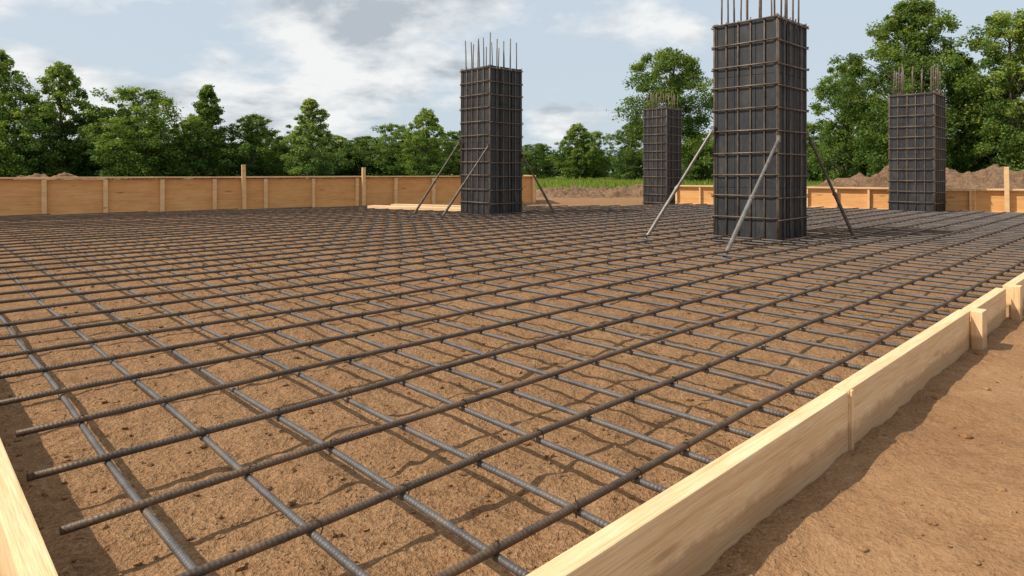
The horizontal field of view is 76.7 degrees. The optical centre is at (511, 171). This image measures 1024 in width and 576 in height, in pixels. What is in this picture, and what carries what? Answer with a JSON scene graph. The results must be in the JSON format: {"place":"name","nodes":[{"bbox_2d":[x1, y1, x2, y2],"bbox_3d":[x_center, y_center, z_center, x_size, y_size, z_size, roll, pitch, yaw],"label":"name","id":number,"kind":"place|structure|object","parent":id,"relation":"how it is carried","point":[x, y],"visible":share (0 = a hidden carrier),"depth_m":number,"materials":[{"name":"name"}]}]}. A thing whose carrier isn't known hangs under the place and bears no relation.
{"place":"outdoors","nodes":[
{"label":"outdoors","id":0,"kind":"place"},
{"bbox_2d":[0,173,1023,575],"bbox_3d":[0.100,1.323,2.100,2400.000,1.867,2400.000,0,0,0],"label":"ground","id":1,"kind":"structure","parent":0,"point":[878,461],"depth_m":2.66,"materials":[{"name":"soil"}]},
{"bbox_2d":[0,49,38,175],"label":"broadleaf tree","id":2,"kind":"object","parent":1,"relation":"on","point":[6,75],"visible":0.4,"depth_m":60.07,"materials":[{"name":"green plant"}]},
{"bbox_2d":[0,439,57,575],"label":"form board","id":3,"kind":"object","parent":1,"relation":"on","point":[23,550],"depth_m":1.45,"materials":[{"name":"brown wood"}]},
{"bbox_2d":[0,90,70,179],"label":"broadleaf tree","id":4,"kind":"object","parent":1,"relation":"on","point":[25,148],"visible":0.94,"depth_m":57.57,"materials":[{"name":"green plant"}]},
{"bbox_2d":[13,172,105,179],"bbox_3d":[-28.000,0.564,38.000,15.000,1.104,5.000,0,0,-9],"label":"dirt mound","id":5,"kind":"object","parent":1,"relation":"on","point":[64,174],"visible":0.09,"depth_m":37.92,"materials":[{"name":"soil"}]},
{"bbox_2d":[19,61,102,176],"bbox_3d":[-43.204,-4.687,61.865,8.426,12.048,6.221,0,0,41],"label":"broadleaf tree","id":6,"kind":"object","parent":1,"relation":"on","point":[62,73],"visible":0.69,"depth_m":61.41,"materials":[{"name":"green plant"}]},
{"bbox_2d":[53,104,165,178],"bbox_3d":[-40.496,-2.689,64.190,10.384,7.888,8.653,0,0,10],"label":"broadleaf tree","id":7,"kind":"object","parent":1,"relation":"on","point":[100,114],"visible":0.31,"depth_m":62.42,"materials":[{"name":"green plant"}]},
{"bbox_2d":[75,85,192,178],"bbox_3d":[-34.136,-3.435,60.631,10.996,9.435,10.470,0,0,41],"label":"broadleaf tree","id":8,"kind":"object","parent":1,"relation":"on","point":[146,142],"visible":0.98,"depth_m":58.89,"materials":[{"name":"green plant"}]},
{"bbox_2d":[106,115,181,178],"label":"broadleaf tree","id":9,"kind":"object","parent":1,"relation":"on","point":[133,121],"visible":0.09,"depth_m":64.94,"materials":[{"name":"green plant"}]},
{"bbox_2d":[164,113,224,178],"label":"broadleaf tree","id":10,"kind":"object","parent":1,"relation":"on","point":[184,124],"visible":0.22,"depth_m":64.09,"materials":[{"name":"green plant"}]},
{"bbox_2d":[169,84,244,178],"bbox_3d":[-28.908,-3.592,62.540,6.110,9.769,5.562,0,0,-6],"label":"broadleaf tree","id":11,"kind":"object","parent":1,"relation":"on","point":[208,115],"visible":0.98,"depth_m":61.35,"materials":[{"name":"green plant"}]},
{"bbox_2d":[0,140,458,179],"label":"understory shrubs","id":12,"kind":"object","parent":1,"relation":"on","point":[358,154],"visible":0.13,"depth_m":69.47,"materials":[{"name":"green plant"}]},
{"bbox_2d":[218,112,301,178],"bbox_3d":[-25.622,-2.340,64.155,8.584,7.162,7.153,0,0,1],"label":"broadleaf tree","id":13,"kind":"object","parent":1,"relation":"on","point":[251,133],"visible":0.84,"depth_m":63.20,"materials":[{"name":"green plant"}]},
{"bbox_2d":[238,135,288,178],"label":"broadleaf tree","id":14,"kind":"object","parent":1,"relation":"on","point":[267,144],"visible":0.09,"depth_m":69.19,"materials":[{"name":"green plant"}]},
{"bbox_2d":[0,177,531,215],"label":"formwork wall","id":15,"kind":"structure","parent":1,"relation":"on","point":[20,197],"depth_m":15.50,"materials":[{"name":"brown wood"}]},
{"bbox_2d":[0,175,532,178],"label":"top rail","id":16,"kind":"object","parent":15,"relation":"on","point":[217,177],"visible":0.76,"depth_m":15.73,"materials":[{"name":"brown wood"}]},
{"bbox_2d":[41,177,534,213],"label":"studs","id":17,"kind":"object","parent":15,"relation":"attached to","point":[162,194],"visible":0.49,"depth_m":15.57,"materials":[{"name":"brown wood"}]},
{"bbox_2d":[7,201,531,219],"bbox_3d":[-7.578,0.960,15.325,19.230,0.090,0.036,0,0,-31],"label":"bottom plate","id":18,"kind":"object","parent":1,"relation":"on","point":[527,202],"visible":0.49,"depth_m":16.42,"materials":[{"name":"brown wood"}]},
{"bbox_2d":[272,130,319,178],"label":"broadleaf tree","id":19,"kind":"object","parent":1,"relation":"on","point":[285,143],"visible":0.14,"depth_m":67.02,"materials":[{"name":"green plant"}]},
{"bbox_2d":[241,165,365,212],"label":"posts","id":20,"kind":"object","parent":1,"relation":"on","point":[243,172],"visible":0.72,"depth_m":15.80,"materials":[{"name":"beige wood"}]},
{"bbox_2d":[280,98,335,175],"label":"broadleaf tree","id":21,"kind":"object","parent":1,"relation":"on","point":[309,129],"visible":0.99,"depth_m":59.24,"materials":[{"name":"green plant"}]},
{"bbox_2d":[313,134,367,177],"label":"broadleaf tree","id":22,"kind":"object","parent":1,"relation":"on","point":[337,139],"visible":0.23,"depth_m":71.34,"materials":[{"name":"green plant"}]},
{"bbox_2d":[333,136,414,177],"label":"broadleaf tree","id":23,"kind":"object","parent":1,"relation":"on","point":[361,141],"visible":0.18,"depth_m":73.94,"materials":[{"name":"green plant"}]},
{"bbox_2d":[362,123,409,177],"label":"broadleaf tree","id":24,"kind":"object","parent":1,"relation":"on","point":[388,139],"visible":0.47,"depth_m":70.89,"materials":[{"name":"green plant"}]},
{"bbox_2d":[383,133,442,177],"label":"broadleaf tree","id":25,"kind":"object","parent":1,"relation":"on","point":[399,156],"visible":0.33,"depth_m":68.79,"materials":[{"name":"green plant"}]},
{"bbox_2d":[401,107,459,177],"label":"broadleaf tree","id":26,"kind":"object","parent":1,"relation":"on","point":[430,121],"visible":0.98,"depth_m":63.38,"materials":[{"name":"green plant"}]},
{"bbox_2d":[42,136,857,178],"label":"distant treeline","id":27,"kind":"object","parent":1,"relation":"on","point":[555,173],"visible":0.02,"depth_m":107.32,"materials":[{"name":"green plant"}]},
{"bbox_2d":[440,130,460,177],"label":"broadleaf tree","id":28,"kind":"object","parent":1,"relation":"on","point":[454,139],"visible":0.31,"depth_m":69.04,"materials":[{"name":"green plant"}]},
{"bbox_2d":[414,32,556,218],"bbox_3d":[-0.632,-0.992,14.274,3.123,3.994,1.378,0,0,-20],"label":"column formwork","id":29,"kind":"object","parent":1,"relation":"on","point":[491,137],"depth_m":14.04,"materials":[{"name":"metal"}]},
{"bbox_2d":[0,203,1023,575],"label":"rebar mat","id":30,"kind":"object","parent":1,"relation":"on","point":[980,227],"visible":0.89,"depth_m":4.66,"materials":[{"name":"metal"}]},
{"bbox_2d":[367,205,460,210],"bbox_3d":[-2.200,0.865,15.425,2.930,0.070,0.300,0,0,27],"label":"loose plank","id":31,"kind":"object","parent":30,"relation":"on","point":[413,208],"visible":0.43,"depth_m":15.38,"materials":[{"name":"brown wood"}]},
{"bbox_2d":[391,204,460,207],"bbox_3d":[-1.800,0.865,16.350,2.823,0.060,0.240,0,0,23],"label":"loose plank","id":32,"kind":"object","parent":30,"relation":"on","point":[427,205],"visible":0.35,"depth_m":16.39,"materials":[{"name":"brown wood"}]},
{"bbox_2d":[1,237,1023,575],"bbox_3d":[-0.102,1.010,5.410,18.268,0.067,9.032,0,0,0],"label":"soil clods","id":33,"kind":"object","parent":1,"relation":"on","point":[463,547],"visible":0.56,"depth_m":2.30,"materials":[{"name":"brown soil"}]},
{"bbox_2d":[522,142,557,178],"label":"broadleaf tree","id":34,"kind":"object","parent":1,"relation":"on","point":[539,152],"visible":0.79,"depth_m":83.27,"materials":[{"name":"green plant"}]},
{"bbox_2d":[544,123,601,178],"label":"broadleaf tree","id":35,"kind":"object","parent":1,"relation":"on","point":[576,171],"visible":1,"depth_m":75.23,"materials":[{"name":"green plant"}]},
{"bbox_2d":[536,185,642,197],"bbox_3d":[3.500,0.842,27.000,7.000,0.620,3.500,0,0,-6],"label":"dirt mound","id":36,"kind":"object","parent":1,"relation":"on","point":[574,191],"visible":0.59,"depth_m":25.92,"materials":[{"name":"soil"}]},
{"bbox_2d":[569,130,615,178],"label":"broadleaf tree","id":37,"kind":"object","parent":1,"relation":"on","point":[606,165],"visible":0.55,"depth_m":77.45,"materials":[{"name":"green plant"}]},
{"bbox_2d":[603,122,642,179],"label":"broadleaf tree","id":38,"kind":"object","parent":1,"relation":"on","point":[624,151],"visible":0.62,"depth_m":69.47,"materials":[{"name":"green plant"}]},
{"bbox_2d":[612,184,642,190],"bbox_3d":[6.600,0.853,30.000,7.000,0.640,3.500,0,0,-3],"label":"dirt mound","id":39,"kind":"object","parent":1,"relation":"on","point":[635,187],"visible":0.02,"depth_m":29.69,"materials":[{"name":"soil"}]},
{"bbox_2d":[606,47,712,145],"bbox_3d":[12.737,-4.208,49.432,7.335,10.819,10.504,0,0,-34],"label":"broadleaf tree","id":40,"kind":"object","parent":1,"relation":"on","point":[667,59],"visible":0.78,"depth_m":48.77,"materials":[{"name":"green plant"}]},
{"bbox_2d":[642,92,682,204],"bbox_3d":[4.641,-0.733,19.966,0.882,3.476,0.883,0,0,-44],"label":"column formwork","id":41,"kind":"object","parent":1,"relation":"on","point":[662,144],"depth_m":19.70,"materials":[{"name":"metal"}]},
{"bbox_2d":[526,388,847,575],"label":"form board","id":42,"kind":"object","parent":1,"relation":"on","point":[701,521],"visible":0.81,"depth_m":1.71,"materials":[{"name":"brown wood"}]},
{"bbox_2d":[682,135,712,180],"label":"broadleaf tree","id":43,"kind":"object","parent":1,"relation":"on","point":[698,166],"visible":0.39,"depth_m":62.89,"materials":[{"name":"green plant"}]},
{"bbox_2d":[683,133,712,179],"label":"broadleaf tree","id":44,"kind":"object","parent":1,"relation":"on","point":[706,135],"visible":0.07,"depth_m":71.36,"materials":[{"name":"green plant"}]},
{"bbox_2d":[639,0,861,258],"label":"column formwork","id":45,"kind":"object","parent":1,"relation":"on","point":[759,154],"depth_m":9.04,"materials":[{"name":"metal"}]},
{"bbox_2d":[807,121,841,180],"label":"broadleaf tree","id":46,"kind":"object","parent":1,"relation":"on","point":[812,128],"visible":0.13,"depth_m":59.48,"materials":[{"name":"green plant"}]},
{"bbox_2d":[682,137,1009,181],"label":"understory shrubs","id":47,"kind":"object","parent":1,"relation":"on","point":[708,161],"visible":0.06,"depth_m":62.04,"materials":[{"name":"green plant"}]},
{"bbox_2d":[807,60,889,180],"bbox_3d":[26.890,-4.014,52.080,7.358,10.430,6.168,0,0,18],"label":"broadleaf tree","id":48,"kind":"object","parent":1,"relation":"on","point":[844,168],"visible":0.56,"depth_m":51.50,"materials":[{"name":"green plant"}]},
{"bbox_2d":[677,203,1023,213],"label":"bottom plate","id":49,"kind":"object","parent":1,"relation":"on","point":[878,208],"visible":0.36,"depth_m":16.32,"materials":[{"name":"brown wood"}]},
{"bbox_2d":[678,187,1023,211],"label":"formwork wall","id":50,"kind":"structure","parent":1,"relation":"on","point":[955,200],"depth_m":16.39,"materials":[{"name":"brown wood"}]},
{"bbox_2d":[675,187,971,210],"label":"studs","id":51,"kind":"object","parent":50,"relation":"attached to","point":[868,200],"visible":0.24,"depth_m":16.41,"materials":[{"name":"brown wood"}]},
{"bbox_2d":[676,185,1023,190],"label":"top rail","id":52,"kind":"object","parent":50,"relation":"on","point":[870,188],"visible":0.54,"depth_m":16.37,"materials":[{"name":"brown wood"}]},
{"bbox_2d":[850,389,853,449],"bbox_3d":[1.251,0.977,2.384,0.024,0.347,0.010,0,0,-44],"label":"wooden stake","id":53,"kind":"object","parent":1,"relation":"on","point":[851,419],"visible":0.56,"depth_m":2.38,"materials":[{"name":"brown wood"}]},
{"bbox_2d":[822,97,888,161],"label":"broadleaf tree","id":54,"kind":"object","parent":1,"relation":"on","point":[859,125],"visible":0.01,"depth_m":57.34,"materials":[{"name":"green plant"}]},
{"bbox_2d":[744,351,1006,575],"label":"ground stones","id":55,"kind":"object","parent":1,"relation":"on","point":[803,572],"visible":0.99,"depth_m":1.99,"materials":[{"name":"stone"}]},
{"bbox_2d":[833,309,969,449],"bbox_3d":[1.922,0.919,3.076,1.963,0.238,0.060,0,0,-44],"label":"form board","id":56,"kind":"object","parent":1,"relation":"on","point":[885,386],"visible":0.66,"depth_m":2.85,"materials":[{"name":"brown wood"}]},
{"bbox_2d":[817,0,995,176],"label":"broadleaf tree","id":57,"kind":"object","parent":1,"relation":"on","point":[918,14],"visible":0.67,"depth_m":44.83,"materials":[{"name":"green plant"}]},
{"bbox_2d":[807,165,1023,200],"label":"dirt mound","id":58,"kind":"object","parent":1,"relation":"on","point":[984,179],"visible":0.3,"depth_m":24.00,"materials":[{"name":"soil"}]},
{"bbox_2d":[887,64,946,212],"bbox_3d":[9.602,-0.772,15.343,0.992,3.554,0.994,0,0,-44],"label":"column formwork","id":59,"kind":"object","parent":1,"relation":"on","point":[917,138],"depth_m":15.04,"materials":[{"name":"metal"}]},
{"bbox_2d":[946,57,1004,172],"bbox_3d":[33.501,-3.543,46.537,6.180,9.667,6.789,0,0,8],"label":"broadleaf tree","id":60,"kind":"object","parent":1,"relation":"on","point":[968,62],"visible":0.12,"depth_m":45.95,"materials":[{"name":"green plant"}]},
{"bbox_2d":[971,308,986,349],"bbox_3d":[2.694,0.974,3.734,0.120,0.353,0.055,0,0,-44],"label":"wooden stake","id":61,"kind":"object","parent":1,"relation":"on","point":[978,329],"visible":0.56,"depth_m":3.70,"materials":[{"name":"brown wood"}]},
{"bbox_2d":[938,8,1023,171],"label":"broadleaf tree","id":62,"kind":"object","parent":1,"relation":"on","point":[1012,115],"visible":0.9,"depth_m":41.49,"materials":[{"name":"green plant"}]},
{"bbox_2d":[962,288,1005,345],"bbox_3d":[3.034,0.925,4.145,1.000,0.240,0.058,0,0,-44],"label":"form board","id":63,"kind":"object","parent":1,"relation":"on","point":[993,302],"visible":0.53,"depth_m":4.19,"materials":[{"name":"brown wood"}]},
{"bbox_2d":[952,79,1023,140],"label":"broadleaf tree","id":64,"kind":"object","parent":1,"relation":"on","point":[996,109],"depth_m":51.46,"materials":[{"name":"green plant"}]},
{"bbox_2d":[972,164,1023,172],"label":"dirt mound","id":65,"kind":"object","parent":1,"relation":"on","point":[993,167],"visible":0.02,"depth_m":28.07,"materials":[{"name":"soil"}]},
{"bbox_2d":[1004,167,1009,212],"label":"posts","id":66,"kind":"object","parent":1,"relation":"on","point":[1006,192],"visible":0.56,"depth_m":14.82,"materials":[{"name":"beige wood"}]},
{"bbox_2d":[996,62,1023,133],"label":"broadleaf tree","id":67,"kind":"object","parent":1,"relation":"on","point":[1015,94],"visible":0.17,"depth_m":43.58,"materials":[{"name":"green plant"}]},
{"bbox_2d":[1003,272,1023,316],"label":"form board","id":68,"kind":"object","parent":1,"relation":"on","point":[1018,280],"visible":0.27,"depth_m":4.56,"materials":[{"name":"brown wood"}]},
{"bbox_2d":[1011,285,1022,320],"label":"wooden stake","id":69,"kind":"object","parent":1,"relation":"on","point":[1016,302],"visible":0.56,"depth_m":4.44,"materials":[{"name":"brown wood"}]},
{"bbox_2d":[0,0,1023,172],"label":"sky","id":70,"kind":"structure","parent":0,"point":[366,63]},
{"bbox_2d":[536,176,822,188],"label":"meadow grass","id":71,"kind":"structure","parent":0,"point":[588,182],"depth_m":49.64,"materials":[{"name":"green plant"}]}
]}

